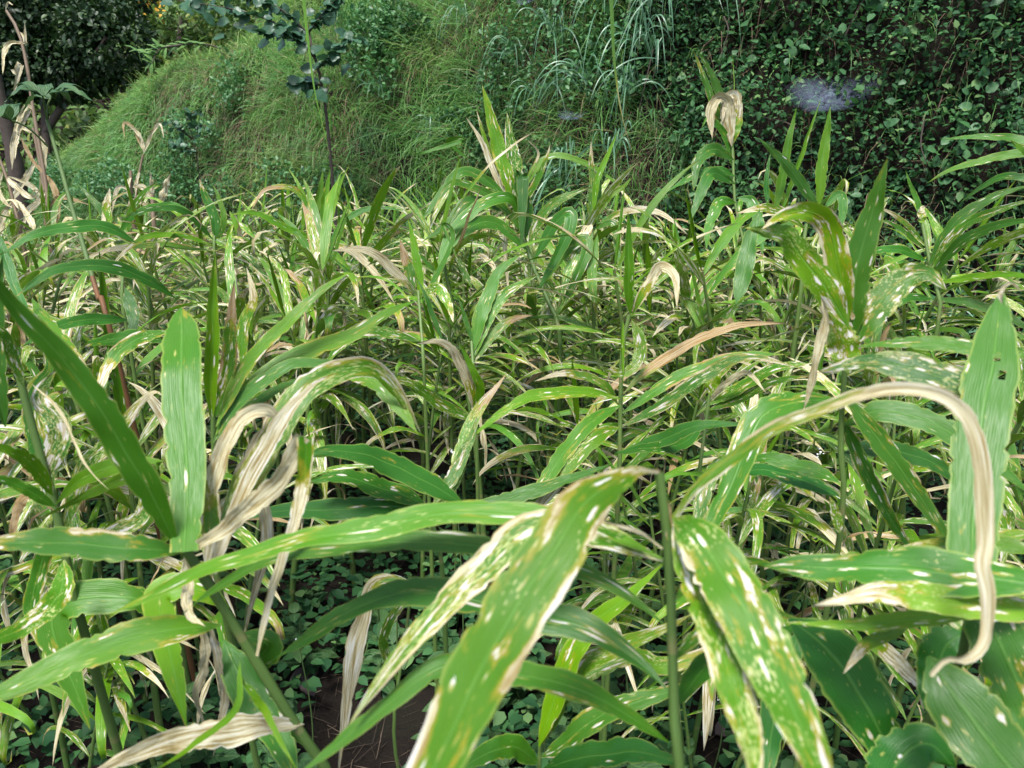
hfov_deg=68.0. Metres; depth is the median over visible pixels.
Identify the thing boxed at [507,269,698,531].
ginger plant
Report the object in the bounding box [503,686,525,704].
ground weed
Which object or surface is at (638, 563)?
ground weed
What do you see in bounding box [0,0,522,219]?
ledge grass
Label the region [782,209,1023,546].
ginger plant
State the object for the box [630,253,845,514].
ginger plant
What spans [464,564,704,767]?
ginger plant
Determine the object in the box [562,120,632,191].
grass tussock
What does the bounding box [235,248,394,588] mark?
ginger plant
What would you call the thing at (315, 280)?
ginger plant
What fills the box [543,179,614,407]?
ginger plant
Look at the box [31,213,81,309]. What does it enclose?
ginger plant
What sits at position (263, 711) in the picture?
ginger plant
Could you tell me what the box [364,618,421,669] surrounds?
ground weed
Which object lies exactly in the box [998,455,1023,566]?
ginger plant
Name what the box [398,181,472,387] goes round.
ginger plant
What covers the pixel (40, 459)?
ginger plant
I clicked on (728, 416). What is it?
ginger plant
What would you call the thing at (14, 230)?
ginger plant
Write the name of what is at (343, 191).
ginger plant
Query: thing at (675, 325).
ginger plant
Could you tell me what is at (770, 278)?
ginger plant
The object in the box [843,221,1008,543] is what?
ginger plant
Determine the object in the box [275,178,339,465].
ginger plant
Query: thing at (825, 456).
ginger plant
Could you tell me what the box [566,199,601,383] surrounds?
ginger plant
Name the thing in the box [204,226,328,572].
ginger plant
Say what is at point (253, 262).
ginger plant
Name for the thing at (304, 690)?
fallen leaf
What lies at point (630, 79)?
grass tussock
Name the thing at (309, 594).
ground weed
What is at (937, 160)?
climbing vine
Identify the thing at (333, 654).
ground weed
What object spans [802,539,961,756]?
ginger plant
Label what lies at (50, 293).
ginger plant
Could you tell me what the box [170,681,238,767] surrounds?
ground weed
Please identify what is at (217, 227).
ginger plant
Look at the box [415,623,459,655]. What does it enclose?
ground weed
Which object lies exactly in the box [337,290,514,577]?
ginger plant
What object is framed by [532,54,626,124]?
grass tussock
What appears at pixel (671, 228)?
ginger plant
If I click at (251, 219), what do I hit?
ginger plant
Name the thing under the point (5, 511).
ginger plant
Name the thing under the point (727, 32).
dead twig
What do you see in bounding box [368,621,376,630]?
ground weed
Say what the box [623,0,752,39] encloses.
grass tussock
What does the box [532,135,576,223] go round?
grass tussock
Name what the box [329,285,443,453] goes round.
ginger plant
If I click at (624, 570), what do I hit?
ginger plant
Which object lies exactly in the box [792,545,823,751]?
white flower weed
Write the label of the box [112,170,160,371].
dry maize
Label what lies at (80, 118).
undergrowth
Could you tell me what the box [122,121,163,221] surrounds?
dry maize
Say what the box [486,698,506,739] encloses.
ground weed
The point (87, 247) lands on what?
ginger plant
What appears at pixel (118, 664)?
ginger plant
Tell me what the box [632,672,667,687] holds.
ground weed
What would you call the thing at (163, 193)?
dry maize
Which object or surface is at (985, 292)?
ginger plant
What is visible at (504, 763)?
ground weed
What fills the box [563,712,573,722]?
ground weed
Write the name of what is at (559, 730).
ground weed
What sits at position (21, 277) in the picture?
ginger plant
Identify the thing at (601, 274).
ginger plant
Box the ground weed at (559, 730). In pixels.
[528,698,566,762]
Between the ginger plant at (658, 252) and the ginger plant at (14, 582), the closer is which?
the ginger plant at (14, 582)
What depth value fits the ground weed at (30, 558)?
2.06 m
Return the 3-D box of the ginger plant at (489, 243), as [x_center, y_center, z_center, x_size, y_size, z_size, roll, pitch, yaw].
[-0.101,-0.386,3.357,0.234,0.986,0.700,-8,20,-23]
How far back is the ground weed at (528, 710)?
1.53 m
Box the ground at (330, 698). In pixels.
[0,0,1023,767]
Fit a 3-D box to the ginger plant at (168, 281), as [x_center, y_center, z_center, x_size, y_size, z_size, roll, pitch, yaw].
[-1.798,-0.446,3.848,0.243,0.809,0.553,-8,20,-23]
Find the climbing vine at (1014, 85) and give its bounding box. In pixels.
[988,80,1023,209]
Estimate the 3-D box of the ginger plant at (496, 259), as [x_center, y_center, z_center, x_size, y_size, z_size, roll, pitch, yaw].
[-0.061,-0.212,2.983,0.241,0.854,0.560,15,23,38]
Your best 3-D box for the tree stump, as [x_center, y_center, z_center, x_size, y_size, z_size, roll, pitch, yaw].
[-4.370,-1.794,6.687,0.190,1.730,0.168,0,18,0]
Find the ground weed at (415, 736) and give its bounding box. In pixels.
[410,733,419,740]
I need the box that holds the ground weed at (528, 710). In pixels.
[524,708,537,712]
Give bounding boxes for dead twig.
[638,49,653,110]
[721,16,728,54]
[755,115,796,129]
[842,0,863,40]
[920,118,926,163]
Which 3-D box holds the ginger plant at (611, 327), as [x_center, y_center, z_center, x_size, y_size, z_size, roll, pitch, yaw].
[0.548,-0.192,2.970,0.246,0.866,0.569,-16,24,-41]
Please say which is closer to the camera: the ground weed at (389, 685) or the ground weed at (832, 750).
the ground weed at (832, 750)
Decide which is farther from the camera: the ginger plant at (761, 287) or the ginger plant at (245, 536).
the ginger plant at (761, 287)
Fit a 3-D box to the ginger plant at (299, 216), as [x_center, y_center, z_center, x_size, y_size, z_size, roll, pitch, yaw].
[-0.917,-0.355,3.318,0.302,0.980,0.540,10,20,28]
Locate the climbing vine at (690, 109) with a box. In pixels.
[664,74,698,152]
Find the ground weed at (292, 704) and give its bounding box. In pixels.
[285,698,296,712]
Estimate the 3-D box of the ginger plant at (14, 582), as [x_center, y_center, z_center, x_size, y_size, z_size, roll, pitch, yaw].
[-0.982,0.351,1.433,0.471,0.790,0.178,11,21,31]
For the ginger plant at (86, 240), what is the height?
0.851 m
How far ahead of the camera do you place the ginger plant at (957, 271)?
2.17 m
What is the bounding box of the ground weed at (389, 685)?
[363,654,394,693]
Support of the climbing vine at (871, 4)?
on the ground at (330, 698)
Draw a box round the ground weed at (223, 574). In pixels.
[211,572,229,583]
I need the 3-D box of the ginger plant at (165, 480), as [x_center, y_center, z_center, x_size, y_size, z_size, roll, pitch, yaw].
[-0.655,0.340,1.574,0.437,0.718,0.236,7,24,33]
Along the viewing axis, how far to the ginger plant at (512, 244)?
2.74 m
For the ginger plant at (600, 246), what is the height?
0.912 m
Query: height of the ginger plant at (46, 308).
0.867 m
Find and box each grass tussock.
[353,76,398,121]
[412,114,463,151]
[432,0,474,46]
[476,24,534,91]
[508,74,571,126]
[512,7,582,101]
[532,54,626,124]
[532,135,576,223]
[554,0,618,87]
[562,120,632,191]
[586,0,677,104]
[589,62,672,144]
[597,29,668,90]
[598,0,721,69]
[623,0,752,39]
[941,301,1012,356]
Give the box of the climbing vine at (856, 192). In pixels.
[846,165,868,226]
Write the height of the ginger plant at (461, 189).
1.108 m
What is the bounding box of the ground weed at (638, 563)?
[608,518,658,583]
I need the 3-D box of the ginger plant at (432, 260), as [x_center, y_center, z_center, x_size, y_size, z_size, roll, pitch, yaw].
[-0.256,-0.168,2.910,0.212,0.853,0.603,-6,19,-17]
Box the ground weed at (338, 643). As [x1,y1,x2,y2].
[320,628,345,658]
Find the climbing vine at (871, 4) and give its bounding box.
[840,0,886,56]
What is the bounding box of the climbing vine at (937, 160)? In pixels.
[926,101,980,184]
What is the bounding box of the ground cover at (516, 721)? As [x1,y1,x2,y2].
[0,299,1023,767]
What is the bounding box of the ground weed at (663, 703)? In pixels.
[621,674,668,739]
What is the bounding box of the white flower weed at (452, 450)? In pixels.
[450,449,463,633]
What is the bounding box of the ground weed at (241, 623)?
[206,620,254,639]
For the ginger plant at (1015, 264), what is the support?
on the ground at (330, 698)
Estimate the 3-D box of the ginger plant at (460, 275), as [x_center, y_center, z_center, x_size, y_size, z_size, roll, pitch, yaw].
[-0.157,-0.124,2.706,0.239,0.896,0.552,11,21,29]
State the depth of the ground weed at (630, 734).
1.49 m
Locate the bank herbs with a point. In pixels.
(860, 88)
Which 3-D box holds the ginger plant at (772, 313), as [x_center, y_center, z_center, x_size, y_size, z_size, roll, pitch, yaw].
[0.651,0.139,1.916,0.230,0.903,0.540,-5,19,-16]
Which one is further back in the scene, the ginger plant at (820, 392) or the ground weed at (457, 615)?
the ginger plant at (820, 392)
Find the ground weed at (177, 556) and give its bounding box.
[159,554,202,568]
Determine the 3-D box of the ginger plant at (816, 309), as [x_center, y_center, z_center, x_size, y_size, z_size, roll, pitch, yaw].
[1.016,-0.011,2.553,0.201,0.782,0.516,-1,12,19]
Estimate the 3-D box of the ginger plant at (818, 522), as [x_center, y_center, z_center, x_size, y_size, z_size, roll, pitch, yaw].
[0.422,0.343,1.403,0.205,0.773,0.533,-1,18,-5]
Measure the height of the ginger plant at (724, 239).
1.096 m
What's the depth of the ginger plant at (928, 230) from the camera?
2.38 m
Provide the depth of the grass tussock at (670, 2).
3.55 m
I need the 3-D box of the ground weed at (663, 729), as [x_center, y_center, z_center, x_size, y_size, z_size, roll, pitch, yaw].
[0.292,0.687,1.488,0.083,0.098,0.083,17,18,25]
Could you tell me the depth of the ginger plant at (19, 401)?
2.27 m
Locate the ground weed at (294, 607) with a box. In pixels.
[277,602,330,677]
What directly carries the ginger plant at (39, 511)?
on the ground at (330, 698)
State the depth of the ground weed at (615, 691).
1.47 m
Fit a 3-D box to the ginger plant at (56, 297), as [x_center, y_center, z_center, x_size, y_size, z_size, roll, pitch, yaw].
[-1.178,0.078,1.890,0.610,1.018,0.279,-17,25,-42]
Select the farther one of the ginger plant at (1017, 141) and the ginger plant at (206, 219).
the ginger plant at (206, 219)
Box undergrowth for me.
[0,0,262,194]
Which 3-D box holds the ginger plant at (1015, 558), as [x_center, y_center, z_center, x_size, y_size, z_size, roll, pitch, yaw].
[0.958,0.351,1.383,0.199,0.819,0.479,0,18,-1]
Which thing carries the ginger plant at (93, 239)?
on the ground at (330, 698)
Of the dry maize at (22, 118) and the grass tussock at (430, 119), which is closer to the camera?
the dry maize at (22, 118)
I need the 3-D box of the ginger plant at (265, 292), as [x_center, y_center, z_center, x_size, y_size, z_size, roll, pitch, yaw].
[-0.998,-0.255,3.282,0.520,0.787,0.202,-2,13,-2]
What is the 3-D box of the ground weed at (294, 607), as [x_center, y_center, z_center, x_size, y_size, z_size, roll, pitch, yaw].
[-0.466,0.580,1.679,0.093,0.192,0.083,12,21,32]
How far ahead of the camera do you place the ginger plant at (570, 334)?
2.18 m
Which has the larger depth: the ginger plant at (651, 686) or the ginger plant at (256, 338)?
the ginger plant at (256, 338)
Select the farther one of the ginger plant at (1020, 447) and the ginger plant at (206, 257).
the ginger plant at (206, 257)
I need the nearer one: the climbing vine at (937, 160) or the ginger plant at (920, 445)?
the ginger plant at (920, 445)
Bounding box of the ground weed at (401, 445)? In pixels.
[391,435,417,462]
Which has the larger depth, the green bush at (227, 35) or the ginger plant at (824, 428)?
the green bush at (227, 35)
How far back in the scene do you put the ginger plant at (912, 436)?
1.66 m
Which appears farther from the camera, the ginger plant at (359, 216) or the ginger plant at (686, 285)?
the ginger plant at (359, 216)
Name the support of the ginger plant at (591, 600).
on the ground at (330, 698)
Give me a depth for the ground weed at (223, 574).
2.03 m
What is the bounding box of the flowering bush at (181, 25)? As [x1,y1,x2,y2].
[138,0,259,59]
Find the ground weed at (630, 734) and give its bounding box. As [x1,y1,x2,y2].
[627,731,651,742]
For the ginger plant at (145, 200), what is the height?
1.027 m
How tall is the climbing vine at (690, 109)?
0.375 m
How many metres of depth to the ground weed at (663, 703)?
1.52 m
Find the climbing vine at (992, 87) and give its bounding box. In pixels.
[960,0,1023,101]
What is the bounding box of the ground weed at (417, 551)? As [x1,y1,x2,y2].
[405,529,433,571]
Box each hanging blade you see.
[302,0,329,154]
[609,0,631,148]
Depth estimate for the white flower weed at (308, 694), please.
1.37 m
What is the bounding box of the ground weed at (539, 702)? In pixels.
[536,697,582,712]
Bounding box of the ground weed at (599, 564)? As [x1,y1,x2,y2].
[587,548,611,592]
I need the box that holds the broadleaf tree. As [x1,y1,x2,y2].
[0,0,162,163]
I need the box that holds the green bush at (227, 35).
[189,0,267,48]
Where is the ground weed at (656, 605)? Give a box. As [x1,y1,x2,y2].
[643,595,683,642]
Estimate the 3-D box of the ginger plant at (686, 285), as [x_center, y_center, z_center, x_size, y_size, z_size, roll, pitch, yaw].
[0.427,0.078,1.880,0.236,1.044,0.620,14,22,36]
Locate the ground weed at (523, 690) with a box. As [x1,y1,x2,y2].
[507,659,541,711]
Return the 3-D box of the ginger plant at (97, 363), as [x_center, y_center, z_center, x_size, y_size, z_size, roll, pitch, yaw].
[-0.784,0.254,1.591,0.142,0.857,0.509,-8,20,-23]
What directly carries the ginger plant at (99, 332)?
on the ground at (330, 698)
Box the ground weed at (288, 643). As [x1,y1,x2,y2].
[280,611,306,647]
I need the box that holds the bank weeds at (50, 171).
[27,0,712,292]
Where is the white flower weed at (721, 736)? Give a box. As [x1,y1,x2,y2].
[713,697,721,767]
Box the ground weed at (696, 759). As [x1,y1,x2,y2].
[684,737,704,767]
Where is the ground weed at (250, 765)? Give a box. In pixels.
[246,739,265,767]
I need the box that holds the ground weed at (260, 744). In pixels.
[256,740,300,767]
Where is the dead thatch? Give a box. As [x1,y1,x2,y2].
[142,0,1023,397]
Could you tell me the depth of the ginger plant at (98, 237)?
3.64 m
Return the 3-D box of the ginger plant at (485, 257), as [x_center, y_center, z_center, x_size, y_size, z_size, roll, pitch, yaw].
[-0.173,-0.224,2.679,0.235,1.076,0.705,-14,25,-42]
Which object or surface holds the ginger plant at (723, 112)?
on the ground at (330, 698)
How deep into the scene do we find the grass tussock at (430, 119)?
4.45 m
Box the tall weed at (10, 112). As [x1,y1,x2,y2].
[0,81,200,693]
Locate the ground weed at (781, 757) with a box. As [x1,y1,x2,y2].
[776,741,794,767]
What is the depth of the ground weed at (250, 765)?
1.39 m
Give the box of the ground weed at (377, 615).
[366,609,404,644]
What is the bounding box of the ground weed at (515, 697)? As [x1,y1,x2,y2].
[505,695,517,707]
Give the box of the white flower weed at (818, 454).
[801,447,823,617]
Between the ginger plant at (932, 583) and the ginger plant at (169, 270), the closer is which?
the ginger plant at (932, 583)
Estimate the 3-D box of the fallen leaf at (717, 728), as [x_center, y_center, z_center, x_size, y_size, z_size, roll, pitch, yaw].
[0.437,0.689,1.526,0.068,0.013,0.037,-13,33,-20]
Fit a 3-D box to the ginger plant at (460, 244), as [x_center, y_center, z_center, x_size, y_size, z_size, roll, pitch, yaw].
[-0.066,-0.005,1.856,0.301,1.154,0.666,-15,24,-39]
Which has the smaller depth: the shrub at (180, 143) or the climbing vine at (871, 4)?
the climbing vine at (871, 4)
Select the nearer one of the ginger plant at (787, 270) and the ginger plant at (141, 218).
the ginger plant at (787, 270)
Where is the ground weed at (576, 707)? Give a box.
[530,701,589,716]
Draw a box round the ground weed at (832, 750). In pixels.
[793,745,835,767]
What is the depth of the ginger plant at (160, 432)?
2.14 m
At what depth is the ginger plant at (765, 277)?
2.86 m
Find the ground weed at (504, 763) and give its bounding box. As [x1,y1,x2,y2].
[496,758,521,767]
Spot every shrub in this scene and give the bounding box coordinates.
[125,38,224,74]
[162,101,212,259]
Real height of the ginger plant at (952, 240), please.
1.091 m
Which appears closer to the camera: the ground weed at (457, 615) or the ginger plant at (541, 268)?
the ground weed at (457, 615)
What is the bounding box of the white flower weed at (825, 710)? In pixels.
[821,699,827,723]
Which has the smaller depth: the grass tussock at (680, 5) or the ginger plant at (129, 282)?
the ginger plant at (129, 282)
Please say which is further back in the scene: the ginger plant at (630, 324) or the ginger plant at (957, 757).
the ginger plant at (630, 324)
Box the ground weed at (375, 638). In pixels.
[371,635,394,663]
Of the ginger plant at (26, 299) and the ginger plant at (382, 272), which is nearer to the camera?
the ginger plant at (26, 299)
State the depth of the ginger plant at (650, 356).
2.72 m
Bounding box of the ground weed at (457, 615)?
[447,612,461,627]
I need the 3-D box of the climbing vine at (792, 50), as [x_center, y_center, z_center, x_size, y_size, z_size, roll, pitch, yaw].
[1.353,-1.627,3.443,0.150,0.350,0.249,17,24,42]
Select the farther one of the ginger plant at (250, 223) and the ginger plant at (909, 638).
the ginger plant at (250, 223)
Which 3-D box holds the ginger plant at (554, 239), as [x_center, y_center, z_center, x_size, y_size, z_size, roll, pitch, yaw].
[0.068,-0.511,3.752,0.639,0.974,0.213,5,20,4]
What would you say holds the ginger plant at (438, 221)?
on the ground at (330, 698)
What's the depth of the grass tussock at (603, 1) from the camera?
3.81 m
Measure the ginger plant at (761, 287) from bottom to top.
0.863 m
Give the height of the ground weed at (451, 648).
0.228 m
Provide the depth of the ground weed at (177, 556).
2.08 m
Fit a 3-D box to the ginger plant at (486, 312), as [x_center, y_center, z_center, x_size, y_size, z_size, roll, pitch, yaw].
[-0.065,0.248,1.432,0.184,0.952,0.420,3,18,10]
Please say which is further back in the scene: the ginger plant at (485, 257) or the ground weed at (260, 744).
the ginger plant at (485, 257)
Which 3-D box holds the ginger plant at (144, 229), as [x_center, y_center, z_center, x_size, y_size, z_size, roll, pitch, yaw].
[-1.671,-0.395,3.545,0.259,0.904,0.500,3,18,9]
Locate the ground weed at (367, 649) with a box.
[362,643,374,664]
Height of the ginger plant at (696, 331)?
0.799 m
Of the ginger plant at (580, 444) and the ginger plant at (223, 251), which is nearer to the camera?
the ginger plant at (580, 444)
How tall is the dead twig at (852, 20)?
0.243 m
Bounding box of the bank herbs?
[358,0,1023,429]
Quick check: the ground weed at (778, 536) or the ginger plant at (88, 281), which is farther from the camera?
the ginger plant at (88, 281)
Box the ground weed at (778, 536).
[764,517,803,556]
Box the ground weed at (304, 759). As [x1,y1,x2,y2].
[267,712,316,767]
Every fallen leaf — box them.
[290,664,319,688]
[299,685,314,696]
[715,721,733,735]
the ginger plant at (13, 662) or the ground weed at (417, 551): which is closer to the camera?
the ginger plant at (13, 662)
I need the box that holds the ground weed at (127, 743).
[124,733,160,767]
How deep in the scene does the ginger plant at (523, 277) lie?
3.50 m
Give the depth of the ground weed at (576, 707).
1.51 m
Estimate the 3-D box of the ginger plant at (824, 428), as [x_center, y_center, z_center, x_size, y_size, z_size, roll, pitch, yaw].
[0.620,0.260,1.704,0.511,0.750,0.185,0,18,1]
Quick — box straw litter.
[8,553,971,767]
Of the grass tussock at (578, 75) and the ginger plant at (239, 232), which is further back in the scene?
the grass tussock at (578, 75)
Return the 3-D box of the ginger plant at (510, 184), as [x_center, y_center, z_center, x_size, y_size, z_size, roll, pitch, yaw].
[0.027,-0.081,1.917,0.534,1.278,0.345,0,18,0]
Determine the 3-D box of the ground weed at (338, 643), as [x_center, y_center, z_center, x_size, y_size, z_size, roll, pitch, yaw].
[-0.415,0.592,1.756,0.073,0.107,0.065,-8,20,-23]
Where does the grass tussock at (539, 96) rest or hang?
on the ground at (330, 698)
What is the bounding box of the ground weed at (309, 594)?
[297,586,327,611]
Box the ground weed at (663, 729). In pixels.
[642,711,671,753]
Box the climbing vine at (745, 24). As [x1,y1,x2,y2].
[726,0,767,69]
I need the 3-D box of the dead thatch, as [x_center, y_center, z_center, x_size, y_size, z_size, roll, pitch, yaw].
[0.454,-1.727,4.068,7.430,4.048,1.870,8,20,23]
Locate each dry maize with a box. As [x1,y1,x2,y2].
[0,159,38,271]
[1,126,60,308]
[2,1,87,308]
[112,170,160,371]
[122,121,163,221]
[128,171,170,317]
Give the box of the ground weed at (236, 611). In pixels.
[224,568,245,619]
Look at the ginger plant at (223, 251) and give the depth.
2.90 m
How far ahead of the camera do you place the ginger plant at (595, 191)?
1.85 m
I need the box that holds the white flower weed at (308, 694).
[295,638,313,740]
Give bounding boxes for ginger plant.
[0,174,110,373]
[0,180,111,553]
[0,199,66,475]
[0,211,37,281]
[0,219,196,721]
[0,232,145,597]
[0,256,163,767]
[0,280,420,767]
[0,298,160,626]
[0,333,246,767]
[0,344,170,705]
[0,374,22,605]
[0,389,121,767]
[0,443,71,767]
[0,515,32,655]
[0,520,50,730]
[0,573,33,762]
[0,578,35,767]
[1,349,82,580]
[2,235,83,312]
[2,251,275,619]
[2,266,70,503]
[3,210,59,298]
[4,198,89,473]
[4,270,134,583]
[5,220,111,312]
[5,248,64,359]
[6,265,126,387]
[7,258,157,572]
[7,376,71,473]
[8,226,72,479]
[8,233,85,308]
[9,261,161,518]
[9,576,168,767]
[13,215,161,350]
[15,240,93,467]
[23,465,193,767]
[30,226,74,312]
[31,176,179,398]
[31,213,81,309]
[31,235,142,397]
[45,163,239,399]
[49,241,182,410]
[55,255,220,424]
[59,193,243,567]
[60,248,162,705]
[65,203,124,300]
[65,236,120,378]
[67,238,116,334]
[73,306,175,579]
[75,248,169,384]
[76,231,162,442]
[77,183,191,453]
[80,214,260,554]
[83,215,186,387]
[84,215,112,297]
[89,179,252,531]
[91,382,995,767]
[94,249,201,353]
[98,169,184,260]
[100,283,226,416]
[101,197,266,365]
[104,212,163,370]
[107,174,174,343]
[112,199,189,356]
[113,205,334,451]
[124,306,189,526]
[129,372,284,740]
[130,279,303,583]
[137,234,183,308]
[138,417,303,681]
[139,217,211,346]
[143,203,256,346]
[146,211,237,309]
[146,226,253,369]
[149,319,373,649]
[151,227,236,335]
[153,194,230,361]
[156,187,297,314]
[158,193,285,318]
[159,240,193,319]
[177,209,270,330]
[184,215,289,442]
[187,168,341,470]
[189,243,226,316]
[199,207,324,364]
[202,183,297,318]
[203,236,358,535]
[203,253,419,767]
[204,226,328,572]
[217,246,277,450]
[219,199,293,315]
[229,167,404,498]
[233,182,324,414]
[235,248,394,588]
[236,205,384,421]
[237,235,339,374]
[238,187,341,349]
[247,241,400,498]
[247,242,406,483]
[249,375,612,653]
[252,170,358,616]
[259,179,409,559]
[269,227,397,443]
[269,236,358,421]
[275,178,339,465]
[275,203,348,338]
[278,239,404,486]
[281,166,466,554]
[289,194,471,443]
[299,220,401,344]
[324,208,386,409]
[327,220,457,695]
[329,184,460,454]
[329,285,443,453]
[334,164,400,427]
[334,188,409,353]
[334,248,553,565]
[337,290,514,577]
[338,573,410,767]
[339,193,429,346]
[341,263,455,464]
[342,183,438,373]
[346,219,415,361]
[350,186,521,447]
[359,160,483,424]
[363,175,489,499]
[367,134,587,585]
[373,242,581,493]
[381,221,455,347]
[382,264,521,527]
[394,164,533,409]
[396,251,537,620]
[398,154,515,338]
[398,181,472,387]
[401,199,530,474]
[404,191,496,367]
[406,207,449,357]
[408,204,483,292]
[408,234,469,390]
[411,85,628,493]
[428,236,502,386]
[440,231,585,481]
[441,231,517,464]
[450,228,542,364]
[450,231,536,430]
[450,247,540,401]
[452,260,616,480]
[453,181,522,372]
[455,288,622,496]
[456,197,595,437]
[457,214,602,444]
[463,213,798,767]
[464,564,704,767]
[467,360,650,610]
[469,165,665,569]
[476,189,564,342]
[480,225,575,368]
[495,268,670,487]
[496,204,623,419]
[499,160,776,533]
[499,210,577,382]
[500,224,586,490]
[500,233,588,432]
[500,430,737,718]
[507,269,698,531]
[517,254,681,455]
[531,230,603,467]
[536,207,624,404]
[536,239,695,460]
[537,255,662,447]
[539,447,777,753]
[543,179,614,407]
[546,407,685,740]
[553,271,675,465]
[555,186,807,528]
[556,252,635,386]
[561,133,686,563]
[561,325,819,678]
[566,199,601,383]
[567,236,766,459]
[581,175,637,407]
[586,253,735,504]
[595,621,759,767]
[598,206,736,453]
[598,227,718,427]
[599,209,685,403]
[602,207,772,585]
[604,213,677,466]
[605,191,664,323]
[608,234,715,390]
[613,353,811,767]
[613,356,823,633]
[616,209,745,488]
[622,318,767,623]
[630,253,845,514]
[638,215,732,366]
[645,253,703,426]
[646,219,712,427]
[649,340,810,756]
[660,188,810,442]
[669,51,764,435]
[675,380,853,713]
[683,228,764,395]
[688,199,783,454]
[697,256,809,412]
[705,158,1023,767]
[715,273,886,566]
[715,347,909,607]
[717,246,952,519]
[718,199,853,366]
[720,233,865,394]
[723,222,864,451]
[728,251,795,344]
[733,99,847,578]
[734,508,909,767]
[735,245,797,366]
[736,169,816,363]
[740,217,883,455]
[742,457,914,711]
[746,241,816,375]
[751,179,854,535]
[756,236,917,516]
[756,302,1011,663]
[757,282,1023,767]
[763,169,870,490]
[765,362,876,617]
[766,231,893,336]
[772,356,1021,763]
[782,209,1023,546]
[783,180,1023,527]
[792,249,1023,607]
[793,305,826,459]
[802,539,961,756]
[805,547,921,668]
[808,234,906,431]
[812,197,892,467]
[826,211,1023,506]
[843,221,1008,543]
[847,320,934,647]
[858,201,969,434]
[865,216,1013,610]
[875,172,1023,609]
[888,338,1023,720]
[908,215,1023,487]
[909,563,1023,767]
[915,477,1023,766]
[925,294,1023,447]
[926,133,1023,399]
[938,229,1023,379]
[964,195,1023,424]
[977,278,1023,460]
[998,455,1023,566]
[1001,416,1023,568]
[1003,432,1023,541]
[1005,540,1020,563]
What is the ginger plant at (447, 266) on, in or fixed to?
on the ground at (330, 698)
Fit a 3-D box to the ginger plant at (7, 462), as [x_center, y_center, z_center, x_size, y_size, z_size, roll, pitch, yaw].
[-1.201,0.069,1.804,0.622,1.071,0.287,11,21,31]
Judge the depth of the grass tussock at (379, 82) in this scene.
4.67 m
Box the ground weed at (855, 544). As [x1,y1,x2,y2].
[845,518,859,548]
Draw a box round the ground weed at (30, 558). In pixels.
[20,521,34,560]
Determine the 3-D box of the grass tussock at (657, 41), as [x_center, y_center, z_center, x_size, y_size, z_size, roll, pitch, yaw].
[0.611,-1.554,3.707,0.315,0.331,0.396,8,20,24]
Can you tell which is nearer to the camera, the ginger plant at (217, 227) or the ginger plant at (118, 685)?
the ginger plant at (118, 685)
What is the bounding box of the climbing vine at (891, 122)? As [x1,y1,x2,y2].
[880,1,918,152]
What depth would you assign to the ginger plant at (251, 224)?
3.56 m
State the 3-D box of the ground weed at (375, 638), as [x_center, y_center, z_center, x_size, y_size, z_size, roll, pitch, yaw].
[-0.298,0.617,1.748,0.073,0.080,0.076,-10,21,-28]
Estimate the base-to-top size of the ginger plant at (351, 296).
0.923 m
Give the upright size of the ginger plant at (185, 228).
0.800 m
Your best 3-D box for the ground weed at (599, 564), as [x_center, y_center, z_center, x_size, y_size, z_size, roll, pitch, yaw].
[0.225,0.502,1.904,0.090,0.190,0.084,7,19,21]
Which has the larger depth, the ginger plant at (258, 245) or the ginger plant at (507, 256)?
the ginger plant at (507, 256)
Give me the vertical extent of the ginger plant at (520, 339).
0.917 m
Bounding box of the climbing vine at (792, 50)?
[784,0,830,65]
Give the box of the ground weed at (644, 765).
[611,737,662,767]
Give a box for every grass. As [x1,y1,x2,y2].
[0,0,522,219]
[0,0,1023,378]
[183,0,415,59]
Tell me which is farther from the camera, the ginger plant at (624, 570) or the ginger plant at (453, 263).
the ginger plant at (453, 263)
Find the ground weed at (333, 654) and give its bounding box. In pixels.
[304,644,338,676]
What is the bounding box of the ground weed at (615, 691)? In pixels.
[596,647,640,737]
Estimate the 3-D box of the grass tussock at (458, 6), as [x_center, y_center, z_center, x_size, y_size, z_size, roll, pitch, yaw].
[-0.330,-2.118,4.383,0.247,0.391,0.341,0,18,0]
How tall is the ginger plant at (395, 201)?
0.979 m
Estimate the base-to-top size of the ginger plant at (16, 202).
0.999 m
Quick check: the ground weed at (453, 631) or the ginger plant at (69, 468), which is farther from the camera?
the ginger plant at (69, 468)
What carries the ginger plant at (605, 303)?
on the ground at (330, 698)
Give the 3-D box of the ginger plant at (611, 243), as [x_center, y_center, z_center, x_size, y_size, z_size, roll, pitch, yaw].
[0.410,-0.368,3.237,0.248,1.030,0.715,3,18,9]
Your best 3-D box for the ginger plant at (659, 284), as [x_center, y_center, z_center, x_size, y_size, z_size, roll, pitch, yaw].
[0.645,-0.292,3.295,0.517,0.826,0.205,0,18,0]
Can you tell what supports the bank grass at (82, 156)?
on the ground at (330, 698)
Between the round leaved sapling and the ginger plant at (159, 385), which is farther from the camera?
the round leaved sapling
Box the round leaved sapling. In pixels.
[137,0,368,304]
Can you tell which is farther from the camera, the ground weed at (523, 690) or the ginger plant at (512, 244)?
the ginger plant at (512, 244)
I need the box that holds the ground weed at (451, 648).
[421,642,459,712]
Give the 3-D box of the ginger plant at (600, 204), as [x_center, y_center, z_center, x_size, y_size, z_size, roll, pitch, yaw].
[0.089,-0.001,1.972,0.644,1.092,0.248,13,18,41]
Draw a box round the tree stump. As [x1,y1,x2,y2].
[0,74,33,252]
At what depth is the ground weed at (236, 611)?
1.85 m
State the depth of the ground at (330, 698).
3.29 m
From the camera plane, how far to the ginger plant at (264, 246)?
3.40 m
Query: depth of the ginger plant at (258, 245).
2.73 m
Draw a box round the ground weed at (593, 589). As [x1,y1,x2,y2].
[589,587,597,611]
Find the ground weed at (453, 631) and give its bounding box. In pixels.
[439,629,456,653]
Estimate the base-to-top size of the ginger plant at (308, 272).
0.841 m

